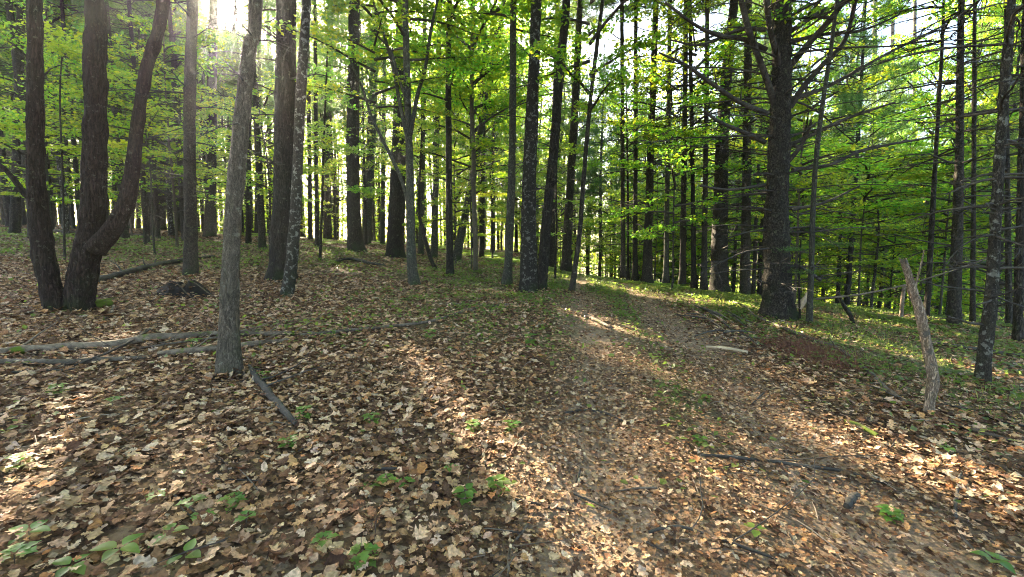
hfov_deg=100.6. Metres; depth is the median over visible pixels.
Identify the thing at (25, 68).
pine tree
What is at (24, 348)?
fallen log
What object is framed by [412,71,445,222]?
broadleaf tree
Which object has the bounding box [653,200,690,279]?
sapling
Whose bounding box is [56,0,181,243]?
pine tree
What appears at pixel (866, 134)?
pine tree
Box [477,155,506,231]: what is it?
sapling
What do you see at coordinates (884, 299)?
sapling
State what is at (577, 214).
pine tree
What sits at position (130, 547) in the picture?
seedling
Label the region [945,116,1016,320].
maple tree
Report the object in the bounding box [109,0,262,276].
pine tree
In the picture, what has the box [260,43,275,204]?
pine tree
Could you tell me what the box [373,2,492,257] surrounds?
maple tree
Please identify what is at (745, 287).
pine tree
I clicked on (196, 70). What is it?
pine tree
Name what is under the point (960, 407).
fallen branch
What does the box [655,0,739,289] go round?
pine tree
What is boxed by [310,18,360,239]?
pine tree
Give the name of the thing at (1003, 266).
pine tree
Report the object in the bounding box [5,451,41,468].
seedling
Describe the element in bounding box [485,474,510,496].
seedling
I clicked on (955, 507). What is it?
fallen branch
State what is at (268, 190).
sapling
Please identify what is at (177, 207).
pine tree
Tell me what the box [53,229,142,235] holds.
fallen log
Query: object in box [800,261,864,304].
sapling
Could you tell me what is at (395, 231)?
tree
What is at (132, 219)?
pine tree
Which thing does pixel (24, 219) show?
pine tree
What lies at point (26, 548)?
seedling
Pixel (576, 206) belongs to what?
sapling
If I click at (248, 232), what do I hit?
pine tree
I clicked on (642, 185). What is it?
sapling
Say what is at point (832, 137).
pine tree
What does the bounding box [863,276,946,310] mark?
sapling
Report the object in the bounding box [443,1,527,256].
maple tree
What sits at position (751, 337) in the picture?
brush stick
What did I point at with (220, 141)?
maple tree
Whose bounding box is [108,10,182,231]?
pine tree
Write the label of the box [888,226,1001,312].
sapling
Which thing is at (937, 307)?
pine tree
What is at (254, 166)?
sapling
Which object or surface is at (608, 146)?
maple tree
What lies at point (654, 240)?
sapling
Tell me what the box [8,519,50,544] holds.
seedling
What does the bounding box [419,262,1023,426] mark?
grass
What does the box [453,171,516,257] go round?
sapling
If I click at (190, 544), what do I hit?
seedling
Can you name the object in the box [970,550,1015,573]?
seedling
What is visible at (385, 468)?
fallen branch
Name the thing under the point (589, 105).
maple tree
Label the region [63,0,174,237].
pine tree
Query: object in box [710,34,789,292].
pine tree
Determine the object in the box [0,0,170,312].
forked tree
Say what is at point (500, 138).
maple tree
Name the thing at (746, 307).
brush stick
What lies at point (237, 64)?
pine tree
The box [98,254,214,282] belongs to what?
fallen log
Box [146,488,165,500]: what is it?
seedling
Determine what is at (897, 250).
pine tree
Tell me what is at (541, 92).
broadleaf tree
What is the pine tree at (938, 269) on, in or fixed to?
on the ground at (120, 533)
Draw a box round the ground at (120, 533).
[0,225,1023,576]
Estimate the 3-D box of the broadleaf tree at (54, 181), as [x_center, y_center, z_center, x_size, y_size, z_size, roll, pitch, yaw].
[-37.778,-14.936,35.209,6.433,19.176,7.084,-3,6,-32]
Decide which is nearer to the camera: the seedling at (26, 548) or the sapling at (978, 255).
the seedling at (26, 548)
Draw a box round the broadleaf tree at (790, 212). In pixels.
[734,94,815,258]
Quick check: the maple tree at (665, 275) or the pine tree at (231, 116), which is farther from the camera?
the pine tree at (231, 116)
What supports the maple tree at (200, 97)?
on the ground at (120, 533)
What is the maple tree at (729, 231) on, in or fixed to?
on the ground at (120, 533)
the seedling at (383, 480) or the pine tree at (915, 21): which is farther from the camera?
the pine tree at (915, 21)
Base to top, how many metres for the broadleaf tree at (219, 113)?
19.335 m
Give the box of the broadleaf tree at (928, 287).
[831,0,1020,316]
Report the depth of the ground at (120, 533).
2.95 m
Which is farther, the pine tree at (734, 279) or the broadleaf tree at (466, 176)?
the broadleaf tree at (466, 176)
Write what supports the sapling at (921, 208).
on the ground at (120, 533)
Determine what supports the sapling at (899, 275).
on the ground at (120, 533)
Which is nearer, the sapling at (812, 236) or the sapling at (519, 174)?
the sapling at (812, 236)
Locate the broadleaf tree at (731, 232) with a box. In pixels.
[686,149,733,271]
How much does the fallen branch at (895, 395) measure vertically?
0.444 m
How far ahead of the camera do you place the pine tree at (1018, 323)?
8.32 m
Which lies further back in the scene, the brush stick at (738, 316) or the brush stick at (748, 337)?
the brush stick at (738, 316)
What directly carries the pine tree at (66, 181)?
on the ground at (120, 533)
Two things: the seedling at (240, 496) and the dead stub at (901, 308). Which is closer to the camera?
the seedling at (240, 496)
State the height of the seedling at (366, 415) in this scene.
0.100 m
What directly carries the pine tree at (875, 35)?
on the ground at (120, 533)
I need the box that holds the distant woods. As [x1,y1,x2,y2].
[5,0,1019,320]
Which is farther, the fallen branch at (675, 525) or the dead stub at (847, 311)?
the dead stub at (847, 311)
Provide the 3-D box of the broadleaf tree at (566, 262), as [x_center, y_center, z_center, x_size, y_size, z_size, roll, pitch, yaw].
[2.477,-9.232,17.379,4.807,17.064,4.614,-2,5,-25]
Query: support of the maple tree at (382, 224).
on the ground at (120, 533)
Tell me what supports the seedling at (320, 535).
on the ground at (120, 533)
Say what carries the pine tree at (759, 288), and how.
on the ground at (120, 533)
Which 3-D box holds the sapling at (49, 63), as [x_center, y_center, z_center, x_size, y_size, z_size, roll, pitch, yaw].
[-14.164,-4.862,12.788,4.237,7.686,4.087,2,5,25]
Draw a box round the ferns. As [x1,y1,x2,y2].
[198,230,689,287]
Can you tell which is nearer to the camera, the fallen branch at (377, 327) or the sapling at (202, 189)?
the fallen branch at (377, 327)
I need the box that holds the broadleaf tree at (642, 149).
[603,98,674,275]
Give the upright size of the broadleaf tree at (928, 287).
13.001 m
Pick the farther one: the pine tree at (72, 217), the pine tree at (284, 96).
the pine tree at (72, 217)
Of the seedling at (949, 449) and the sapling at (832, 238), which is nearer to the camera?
the seedling at (949, 449)
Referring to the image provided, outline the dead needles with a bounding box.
[755,333,898,374]
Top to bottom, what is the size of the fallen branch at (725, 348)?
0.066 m
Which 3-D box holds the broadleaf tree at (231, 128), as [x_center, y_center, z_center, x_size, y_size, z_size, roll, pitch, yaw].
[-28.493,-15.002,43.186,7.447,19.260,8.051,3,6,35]
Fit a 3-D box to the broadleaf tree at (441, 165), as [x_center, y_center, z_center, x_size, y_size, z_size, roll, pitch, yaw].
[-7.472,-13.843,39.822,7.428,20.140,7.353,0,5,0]
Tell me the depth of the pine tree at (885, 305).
39.67 m
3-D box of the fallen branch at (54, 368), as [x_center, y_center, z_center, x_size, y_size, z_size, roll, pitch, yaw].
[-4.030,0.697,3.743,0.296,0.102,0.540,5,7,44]
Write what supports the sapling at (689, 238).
on the ground at (120, 533)
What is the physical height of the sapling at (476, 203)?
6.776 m
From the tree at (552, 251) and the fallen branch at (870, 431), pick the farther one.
the tree at (552, 251)
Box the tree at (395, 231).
[353,0,444,257]
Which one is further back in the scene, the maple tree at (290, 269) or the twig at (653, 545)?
the maple tree at (290, 269)
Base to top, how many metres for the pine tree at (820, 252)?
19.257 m
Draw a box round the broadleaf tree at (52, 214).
[0,0,82,228]
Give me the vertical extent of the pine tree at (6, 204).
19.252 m
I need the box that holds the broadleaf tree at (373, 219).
[345,65,390,240]
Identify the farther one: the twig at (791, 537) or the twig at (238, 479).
the twig at (238, 479)
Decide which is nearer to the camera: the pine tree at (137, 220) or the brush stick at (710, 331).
the brush stick at (710, 331)
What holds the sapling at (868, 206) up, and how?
on the ground at (120, 533)
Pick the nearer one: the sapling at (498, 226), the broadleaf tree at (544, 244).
the broadleaf tree at (544, 244)
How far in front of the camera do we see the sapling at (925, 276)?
34.55 m
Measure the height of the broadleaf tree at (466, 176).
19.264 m
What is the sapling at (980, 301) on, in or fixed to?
on the ground at (120, 533)
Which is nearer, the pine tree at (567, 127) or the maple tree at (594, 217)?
the pine tree at (567, 127)
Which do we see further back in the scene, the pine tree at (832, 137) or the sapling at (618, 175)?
the pine tree at (832, 137)
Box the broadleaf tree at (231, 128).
[217,61,264,164]
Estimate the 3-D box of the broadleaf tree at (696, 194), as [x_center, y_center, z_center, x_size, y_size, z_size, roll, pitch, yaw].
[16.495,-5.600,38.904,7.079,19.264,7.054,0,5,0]
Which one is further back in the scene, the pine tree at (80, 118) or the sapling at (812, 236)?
the pine tree at (80, 118)
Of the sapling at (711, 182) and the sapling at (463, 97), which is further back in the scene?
the sapling at (711, 182)
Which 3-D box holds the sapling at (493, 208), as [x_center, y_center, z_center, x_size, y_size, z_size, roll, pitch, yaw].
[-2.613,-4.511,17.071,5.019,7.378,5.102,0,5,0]
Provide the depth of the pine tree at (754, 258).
20.57 m
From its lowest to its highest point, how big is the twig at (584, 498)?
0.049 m
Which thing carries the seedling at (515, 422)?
on the ground at (120, 533)
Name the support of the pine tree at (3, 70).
on the ground at (120, 533)
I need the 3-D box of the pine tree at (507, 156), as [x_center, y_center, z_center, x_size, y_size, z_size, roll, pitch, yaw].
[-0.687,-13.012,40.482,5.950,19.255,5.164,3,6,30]
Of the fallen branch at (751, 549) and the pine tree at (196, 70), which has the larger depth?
the pine tree at (196, 70)
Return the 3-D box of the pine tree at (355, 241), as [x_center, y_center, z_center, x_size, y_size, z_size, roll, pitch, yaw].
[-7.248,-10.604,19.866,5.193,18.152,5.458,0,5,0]
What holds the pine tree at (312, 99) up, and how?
on the ground at (120, 533)
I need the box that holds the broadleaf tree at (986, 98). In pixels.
[920,0,1021,251]
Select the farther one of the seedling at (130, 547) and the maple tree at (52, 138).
the maple tree at (52, 138)
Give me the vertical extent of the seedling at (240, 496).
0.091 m
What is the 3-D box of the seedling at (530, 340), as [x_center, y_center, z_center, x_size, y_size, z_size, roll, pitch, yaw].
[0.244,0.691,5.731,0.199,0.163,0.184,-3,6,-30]
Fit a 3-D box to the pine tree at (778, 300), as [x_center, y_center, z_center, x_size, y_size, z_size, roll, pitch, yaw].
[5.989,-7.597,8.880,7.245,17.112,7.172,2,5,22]
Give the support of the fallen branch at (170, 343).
on the ground at (120, 533)
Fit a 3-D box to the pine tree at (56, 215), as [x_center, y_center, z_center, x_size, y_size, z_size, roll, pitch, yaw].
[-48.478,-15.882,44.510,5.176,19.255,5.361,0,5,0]
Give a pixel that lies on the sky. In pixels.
(644, 24)
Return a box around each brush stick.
[677,314,713,320]
[692,309,725,330]
[694,305,727,319]
[695,330,728,335]
[703,307,732,321]
[703,309,725,321]
[723,330,754,332]
[725,310,752,322]
[727,313,745,326]
[731,336,774,338]
[733,301,755,316]
[737,333,756,344]
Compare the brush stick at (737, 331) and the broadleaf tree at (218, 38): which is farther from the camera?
the broadleaf tree at (218, 38)
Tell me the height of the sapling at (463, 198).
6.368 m
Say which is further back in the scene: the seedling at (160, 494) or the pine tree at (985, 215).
the pine tree at (985, 215)
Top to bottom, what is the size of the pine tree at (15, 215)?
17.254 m
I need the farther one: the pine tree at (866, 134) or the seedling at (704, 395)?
the pine tree at (866, 134)
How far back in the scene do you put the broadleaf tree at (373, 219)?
45.35 m
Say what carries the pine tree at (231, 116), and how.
on the ground at (120, 533)
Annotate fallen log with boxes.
[0,311,326,355]
[0,355,149,365]
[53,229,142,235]
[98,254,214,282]
[157,317,292,356]
[866,313,977,341]
[932,341,1023,356]
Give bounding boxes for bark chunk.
[843,492,860,508]
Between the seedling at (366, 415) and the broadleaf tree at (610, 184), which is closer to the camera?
the seedling at (366, 415)
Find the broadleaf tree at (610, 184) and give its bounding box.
[587,126,642,276]
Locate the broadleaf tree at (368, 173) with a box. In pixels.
[312,0,414,242]
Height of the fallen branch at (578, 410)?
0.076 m
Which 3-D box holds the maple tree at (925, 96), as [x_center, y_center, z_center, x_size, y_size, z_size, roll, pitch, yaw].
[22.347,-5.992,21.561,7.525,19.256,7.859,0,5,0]
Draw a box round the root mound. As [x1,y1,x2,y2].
[153,277,218,299]
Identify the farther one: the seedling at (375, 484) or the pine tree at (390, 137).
the pine tree at (390, 137)
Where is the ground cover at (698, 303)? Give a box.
[0,227,1023,506]
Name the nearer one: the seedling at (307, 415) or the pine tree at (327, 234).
the seedling at (307, 415)
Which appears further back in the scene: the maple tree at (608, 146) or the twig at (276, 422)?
the maple tree at (608, 146)
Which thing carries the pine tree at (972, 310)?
on the ground at (120, 533)
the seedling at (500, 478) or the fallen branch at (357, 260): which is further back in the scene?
the fallen branch at (357, 260)
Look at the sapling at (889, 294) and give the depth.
29.80 m
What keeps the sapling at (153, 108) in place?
on the ground at (120, 533)
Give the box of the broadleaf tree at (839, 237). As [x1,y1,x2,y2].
[789,0,935,303]
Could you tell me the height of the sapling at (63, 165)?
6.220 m
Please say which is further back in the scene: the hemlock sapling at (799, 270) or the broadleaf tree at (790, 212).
the broadleaf tree at (790, 212)
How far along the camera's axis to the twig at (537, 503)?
2.45 m
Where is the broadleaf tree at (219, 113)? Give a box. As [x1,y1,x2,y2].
[153,0,239,193]
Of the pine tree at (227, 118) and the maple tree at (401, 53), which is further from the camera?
the pine tree at (227, 118)
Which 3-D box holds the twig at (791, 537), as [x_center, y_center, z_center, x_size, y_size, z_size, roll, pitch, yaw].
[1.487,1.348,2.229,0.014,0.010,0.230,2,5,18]
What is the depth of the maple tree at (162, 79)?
26.36 m
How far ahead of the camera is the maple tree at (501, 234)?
38.12 m
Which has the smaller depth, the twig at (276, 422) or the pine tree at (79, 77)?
the twig at (276, 422)
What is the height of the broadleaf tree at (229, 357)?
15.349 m
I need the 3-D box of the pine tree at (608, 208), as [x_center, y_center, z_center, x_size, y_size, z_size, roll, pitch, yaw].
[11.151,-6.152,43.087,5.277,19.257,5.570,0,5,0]
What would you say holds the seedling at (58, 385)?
on the ground at (120, 533)
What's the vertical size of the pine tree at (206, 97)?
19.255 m
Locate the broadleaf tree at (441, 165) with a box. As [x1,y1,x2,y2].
[410,48,459,173]
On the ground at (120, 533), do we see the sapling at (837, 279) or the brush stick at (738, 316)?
the sapling at (837, 279)
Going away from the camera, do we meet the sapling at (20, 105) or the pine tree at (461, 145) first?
the sapling at (20, 105)
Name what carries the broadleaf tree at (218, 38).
on the ground at (120, 533)
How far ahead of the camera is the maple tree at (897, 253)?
37.99 m
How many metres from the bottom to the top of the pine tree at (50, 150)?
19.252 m
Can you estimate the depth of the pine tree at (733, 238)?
40.42 m
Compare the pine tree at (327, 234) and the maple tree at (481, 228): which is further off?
the pine tree at (327, 234)
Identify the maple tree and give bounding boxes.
[0,0,110,233]
[0,75,81,210]
[67,6,206,144]
[76,0,224,235]
[122,13,175,145]
[146,13,225,174]
[205,50,231,226]
[262,0,529,286]
[280,0,310,297]
[339,0,528,276]
[344,8,392,243]
[368,0,469,253]
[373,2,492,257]
[393,0,557,272]
[412,0,547,261]
[430,0,578,285]
[440,49,520,187]
[441,0,519,249]
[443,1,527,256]
[456,0,525,253]
[464,34,526,250]
[558,127,609,267]
[565,79,654,277]
[590,0,755,282]
[619,0,764,288]
[695,123,740,279]
[792,146,876,301]
[805,152,867,302]
[852,123,939,306]
[863,0,1019,293]
[863,138,944,309]
[879,0,1021,249]
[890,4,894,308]
[933,169,1003,295]
[937,22,1018,295]
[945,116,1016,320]
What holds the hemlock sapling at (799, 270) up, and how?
on the ground at (120, 533)
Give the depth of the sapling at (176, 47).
15.81 m
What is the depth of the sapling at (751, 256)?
29.98 m
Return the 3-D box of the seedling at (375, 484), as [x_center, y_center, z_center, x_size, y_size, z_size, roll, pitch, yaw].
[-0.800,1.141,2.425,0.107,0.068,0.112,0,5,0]
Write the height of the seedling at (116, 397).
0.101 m
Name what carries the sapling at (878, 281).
on the ground at (120, 533)
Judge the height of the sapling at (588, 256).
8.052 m
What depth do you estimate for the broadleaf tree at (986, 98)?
20.43 m
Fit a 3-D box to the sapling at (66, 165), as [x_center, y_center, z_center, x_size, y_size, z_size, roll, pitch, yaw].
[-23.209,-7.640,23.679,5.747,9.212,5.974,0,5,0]
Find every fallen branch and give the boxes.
[11,354,95,372]
[74,324,150,365]
[103,299,114,319]
[125,300,292,351]
[247,353,330,425]
[299,307,475,335]
[335,256,390,265]
[355,466,397,470]
[439,296,507,306]
[484,511,566,576]
[564,409,622,420]
[582,312,612,329]
[648,466,703,534]
[700,453,894,488]
[706,346,747,353]
[718,457,814,559]
[749,313,1010,441]
[794,400,827,420]
[844,419,878,436]
[942,402,1023,426]
[953,472,1023,563]
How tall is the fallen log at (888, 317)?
0.242 m
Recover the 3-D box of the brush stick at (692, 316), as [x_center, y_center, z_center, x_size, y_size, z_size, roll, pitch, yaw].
[3.631,0.578,8.441,0.684,0.094,0.132,3,6,29]
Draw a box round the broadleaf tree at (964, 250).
[899,138,990,314]
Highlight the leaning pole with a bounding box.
[796,258,985,309]
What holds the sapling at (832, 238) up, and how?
on the ground at (120, 533)
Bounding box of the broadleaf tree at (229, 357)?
[173,0,294,378]
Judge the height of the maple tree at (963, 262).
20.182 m
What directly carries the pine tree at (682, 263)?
on the ground at (120, 533)
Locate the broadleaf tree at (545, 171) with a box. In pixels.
[538,133,567,245]
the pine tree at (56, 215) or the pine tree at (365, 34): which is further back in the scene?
the pine tree at (56, 215)
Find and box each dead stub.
[836,291,855,324]
[899,286,905,317]
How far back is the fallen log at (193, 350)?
4.55 m
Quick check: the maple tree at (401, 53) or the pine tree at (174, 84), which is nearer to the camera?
the maple tree at (401, 53)
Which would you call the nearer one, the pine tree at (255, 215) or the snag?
the snag
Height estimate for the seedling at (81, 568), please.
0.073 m
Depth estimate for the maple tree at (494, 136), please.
26.57 m
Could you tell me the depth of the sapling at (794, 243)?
27.86 m
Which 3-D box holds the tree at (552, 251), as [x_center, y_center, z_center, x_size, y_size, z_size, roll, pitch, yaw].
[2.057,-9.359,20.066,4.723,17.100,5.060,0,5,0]
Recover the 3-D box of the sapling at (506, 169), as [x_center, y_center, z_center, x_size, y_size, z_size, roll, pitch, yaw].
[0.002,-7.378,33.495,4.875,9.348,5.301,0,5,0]
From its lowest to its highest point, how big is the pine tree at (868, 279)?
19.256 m
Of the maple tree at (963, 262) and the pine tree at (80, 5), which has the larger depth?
the maple tree at (963, 262)
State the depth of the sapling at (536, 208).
34.54 m
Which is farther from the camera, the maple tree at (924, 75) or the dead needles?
the maple tree at (924, 75)
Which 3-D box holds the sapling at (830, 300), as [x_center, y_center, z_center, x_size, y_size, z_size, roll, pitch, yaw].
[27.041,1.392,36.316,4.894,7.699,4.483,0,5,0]
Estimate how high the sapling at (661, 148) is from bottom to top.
7.750 m
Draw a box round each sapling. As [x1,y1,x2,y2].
[0,0,139,229]
[0,11,149,259]
[0,74,158,197]
[2,62,139,209]
[6,27,235,253]
[7,92,81,227]
[7,143,79,195]
[60,8,255,247]
[74,94,176,235]
[79,38,211,236]
[157,138,227,207]
[159,138,229,212]
[160,145,222,195]
[196,67,345,244]
[216,128,273,213]
[296,41,385,259]
[303,140,362,239]
[323,98,391,244]
[378,138,440,219]
[381,70,506,265]
[384,29,526,267]
[386,94,454,269]
[439,173,489,247]
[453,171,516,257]
[453,172,502,221]
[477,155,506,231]
[488,141,538,220]
[488,142,543,240]
[495,149,566,223]
[495,172,520,234]
[499,165,574,225]
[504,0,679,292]
[516,156,560,250]
[518,157,603,265]
[518,187,596,254]
[519,143,625,278]
[572,208,615,275]
[581,187,678,279]
[590,72,660,279]
[591,221,642,278]
[596,228,629,280]
[597,39,761,289]
[598,191,679,272]
[600,145,713,280]
[600,179,675,279]
[601,192,642,279]
[611,174,688,255]
[613,206,708,280]
[616,186,699,282]
[626,173,729,282]
[639,176,739,272]
[652,203,760,286]
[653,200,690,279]
[655,182,736,285]
[670,175,738,284]
[675,231,740,289]
[708,0,892,322]
[710,215,802,291]
[711,67,883,239]
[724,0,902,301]
[730,139,867,286]
[736,239,817,295]
[752,161,884,286]
[755,240,872,318]
[756,98,1012,305]
[789,143,1011,307]
[791,239,831,302]
[794,254,836,297]
[800,235,855,300]
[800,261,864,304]
[814,263,854,304]
[838,169,951,308]
[844,109,1018,315]
[851,275,937,309]
[852,72,1018,314]
[856,239,977,314]
[859,198,1002,305]
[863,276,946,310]
[885,177,1016,309]
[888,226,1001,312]
[905,263,947,311]
[941,297,1002,319]
[962,243,1013,320]
[969,281,1004,320]
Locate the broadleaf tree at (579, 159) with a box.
[538,71,625,252]
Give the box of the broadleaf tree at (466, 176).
[451,3,517,210]
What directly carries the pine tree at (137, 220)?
on the ground at (120, 533)
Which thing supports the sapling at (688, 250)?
on the ground at (120, 533)
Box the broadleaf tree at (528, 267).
[479,0,598,292]
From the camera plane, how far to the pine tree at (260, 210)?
18.27 m
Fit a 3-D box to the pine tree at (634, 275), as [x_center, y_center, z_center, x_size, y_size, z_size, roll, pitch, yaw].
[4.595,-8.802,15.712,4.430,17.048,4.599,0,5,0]
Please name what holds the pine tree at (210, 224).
on the ground at (120, 533)
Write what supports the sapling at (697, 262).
on the ground at (120, 533)
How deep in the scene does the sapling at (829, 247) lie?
21.68 m
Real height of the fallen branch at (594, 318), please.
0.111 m
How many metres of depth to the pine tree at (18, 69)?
16.03 m
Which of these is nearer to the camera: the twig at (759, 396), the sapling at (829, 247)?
the twig at (759, 396)
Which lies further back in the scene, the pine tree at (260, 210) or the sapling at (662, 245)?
the sapling at (662, 245)
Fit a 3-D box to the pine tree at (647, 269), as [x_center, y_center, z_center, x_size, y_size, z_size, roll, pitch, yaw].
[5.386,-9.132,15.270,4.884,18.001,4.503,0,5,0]
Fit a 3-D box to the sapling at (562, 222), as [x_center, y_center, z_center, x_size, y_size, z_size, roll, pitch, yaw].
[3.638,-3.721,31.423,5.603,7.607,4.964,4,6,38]
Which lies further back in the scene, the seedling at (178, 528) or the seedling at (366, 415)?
the seedling at (366, 415)
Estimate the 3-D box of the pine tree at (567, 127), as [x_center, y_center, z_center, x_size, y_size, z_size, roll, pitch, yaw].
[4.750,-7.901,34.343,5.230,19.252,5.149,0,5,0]
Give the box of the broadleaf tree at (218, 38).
[112,0,229,151]
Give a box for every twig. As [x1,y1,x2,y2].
[172,494,195,511]
[215,478,270,480]
[259,421,292,425]
[515,498,574,511]
[570,491,620,514]
[615,487,657,491]
[646,541,668,553]
[750,392,764,404]
[758,504,787,514]
[787,531,799,554]
[854,456,894,463]
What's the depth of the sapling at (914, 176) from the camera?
13.30 m
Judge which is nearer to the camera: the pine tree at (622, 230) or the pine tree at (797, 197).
the pine tree at (622, 230)
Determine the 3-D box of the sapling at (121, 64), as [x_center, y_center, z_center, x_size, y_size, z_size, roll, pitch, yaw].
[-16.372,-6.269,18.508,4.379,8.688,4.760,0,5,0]
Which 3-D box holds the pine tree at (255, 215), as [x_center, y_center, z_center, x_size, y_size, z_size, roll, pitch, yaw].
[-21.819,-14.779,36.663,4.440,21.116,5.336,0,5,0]
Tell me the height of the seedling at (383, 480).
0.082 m
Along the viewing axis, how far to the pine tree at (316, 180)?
21.82 m
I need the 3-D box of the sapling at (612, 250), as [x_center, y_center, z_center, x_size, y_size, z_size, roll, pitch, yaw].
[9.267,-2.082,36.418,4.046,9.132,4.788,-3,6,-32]
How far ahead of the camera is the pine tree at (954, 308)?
9.90 m
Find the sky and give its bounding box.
[56,0,1017,263]
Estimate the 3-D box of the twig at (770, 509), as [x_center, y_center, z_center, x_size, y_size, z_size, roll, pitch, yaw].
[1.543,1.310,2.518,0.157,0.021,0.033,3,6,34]
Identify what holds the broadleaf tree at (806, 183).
on the ground at (120, 533)
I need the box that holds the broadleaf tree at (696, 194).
[659,124,714,277]
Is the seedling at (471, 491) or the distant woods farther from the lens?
the distant woods
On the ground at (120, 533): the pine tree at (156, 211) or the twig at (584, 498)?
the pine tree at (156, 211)
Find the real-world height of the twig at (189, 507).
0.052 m
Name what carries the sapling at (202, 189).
on the ground at (120, 533)
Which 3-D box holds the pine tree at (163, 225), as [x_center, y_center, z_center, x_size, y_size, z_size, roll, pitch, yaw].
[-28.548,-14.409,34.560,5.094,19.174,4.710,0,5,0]
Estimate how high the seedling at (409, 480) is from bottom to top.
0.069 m
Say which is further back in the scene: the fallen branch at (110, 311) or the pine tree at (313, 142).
the pine tree at (313, 142)
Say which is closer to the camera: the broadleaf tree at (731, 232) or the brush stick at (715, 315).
the brush stick at (715, 315)
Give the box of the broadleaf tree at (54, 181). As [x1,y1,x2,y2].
[47,32,82,205]
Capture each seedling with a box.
[0,540,40,563]
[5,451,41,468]
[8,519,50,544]
[46,383,72,393]
[52,554,88,576]
[89,533,143,561]
[104,396,122,405]
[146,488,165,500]
[148,523,188,547]
[163,538,200,566]
[175,494,207,511]
[184,338,199,347]
[190,508,215,521]
[217,491,246,513]
[233,510,255,525]
[255,370,269,377]
[277,434,298,449]
[294,405,312,419]
[310,531,338,546]
[348,542,380,570]
[360,480,380,488]
[361,412,379,423]
[376,473,397,482]
[395,476,414,487]
[423,329,435,337]
[442,463,457,472]
[453,483,476,504]
[465,419,479,432]
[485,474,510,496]
[501,420,520,430]
[524,333,536,344]
[691,434,706,445]
[701,394,713,403]
[741,522,765,537]
[874,504,905,523]
[936,445,955,452]
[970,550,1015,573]
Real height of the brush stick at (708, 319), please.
0.147 m
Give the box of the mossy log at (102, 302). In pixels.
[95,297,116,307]
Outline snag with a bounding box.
[898,250,939,418]
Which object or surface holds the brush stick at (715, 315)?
on the ground at (120, 533)
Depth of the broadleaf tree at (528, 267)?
10.94 m
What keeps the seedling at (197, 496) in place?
on the ground at (120, 533)
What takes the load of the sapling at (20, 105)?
on the ground at (120, 533)
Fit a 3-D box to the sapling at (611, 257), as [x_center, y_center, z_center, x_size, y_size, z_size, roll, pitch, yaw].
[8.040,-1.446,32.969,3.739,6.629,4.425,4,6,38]
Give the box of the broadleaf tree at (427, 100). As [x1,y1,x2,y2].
[412,52,458,175]
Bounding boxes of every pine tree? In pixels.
[0,0,16,201]
[0,0,75,207]
[0,0,75,234]
[0,0,82,237]
[0,4,79,227]
[0,5,51,226]
[0,9,82,228]
[0,42,24,224]
[0,44,58,224]
[1,0,125,220]
[46,0,146,202]
[46,83,79,225]
[48,8,110,208]
[48,134,57,224]
[51,4,132,219]
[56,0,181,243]
[56,8,137,211]
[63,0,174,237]
[104,0,198,238]
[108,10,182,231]
[109,0,204,236]
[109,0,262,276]
[111,98,129,211]
[112,98,139,228]
[126,14,206,230]
[128,5,231,217]
[136,196,141,227]
[137,0,231,240]
[141,101,180,229]
[174,0,252,236]
[196,5,229,211]
[197,0,296,248]
[197,18,233,215]
[198,0,275,243]
[205,0,265,233]
[211,0,334,282]
[217,0,275,219]
[217,22,244,214]
[231,29,274,234]
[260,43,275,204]
[261,24,275,184]
[266,0,348,246]
[273,1,343,239]
[296,58,336,217]
[304,9,345,238]
[305,41,344,220]
[310,0,394,251]
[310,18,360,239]
[317,0,390,244]
[376,59,418,228]
[452,69,502,247]
[486,57,523,250]
[496,76,524,241]
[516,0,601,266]
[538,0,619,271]
[541,75,604,270]
[565,43,639,275]
[569,0,665,277]
[572,118,614,274]
[594,0,718,284]
[598,137,631,280]
[600,0,698,280]
[607,0,985,322]
[612,93,680,282]
[635,0,737,285]
[644,99,681,280]
[647,0,817,294]
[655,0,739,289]
[670,88,712,282]
[694,0,792,292]
[696,0,806,294]
[708,0,821,294]
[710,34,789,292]
[728,1,817,293]
[728,155,753,287]
[753,173,809,228]
[789,95,838,297]
[790,114,827,297]
[792,186,842,287]
[799,0,929,305]
[816,89,893,302]
[818,34,901,303]
[828,24,839,302]
[836,138,899,305]
[840,0,1020,325]
[845,218,876,307]
[847,58,930,307]
[848,0,1023,384]
[863,113,939,307]
[864,0,1017,321]
[865,135,936,309]
[868,1,876,303]
[875,171,915,308]
[904,89,987,314]
[912,0,916,278]
[923,164,969,313]
[929,0,1019,324]
[929,0,1022,320]
[934,0,1023,343]
[965,68,1019,320]
[965,241,1004,317]
[976,192,1014,282]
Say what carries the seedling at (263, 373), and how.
on the ground at (120, 533)
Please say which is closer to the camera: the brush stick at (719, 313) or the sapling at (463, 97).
the brush stick at (719, 313)
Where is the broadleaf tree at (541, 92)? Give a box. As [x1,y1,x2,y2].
[462,18,561,252]
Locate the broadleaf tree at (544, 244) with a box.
[501,0,594,290]
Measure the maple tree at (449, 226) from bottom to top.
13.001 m
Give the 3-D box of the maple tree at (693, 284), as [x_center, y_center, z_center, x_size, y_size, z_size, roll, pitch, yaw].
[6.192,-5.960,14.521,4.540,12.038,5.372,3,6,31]

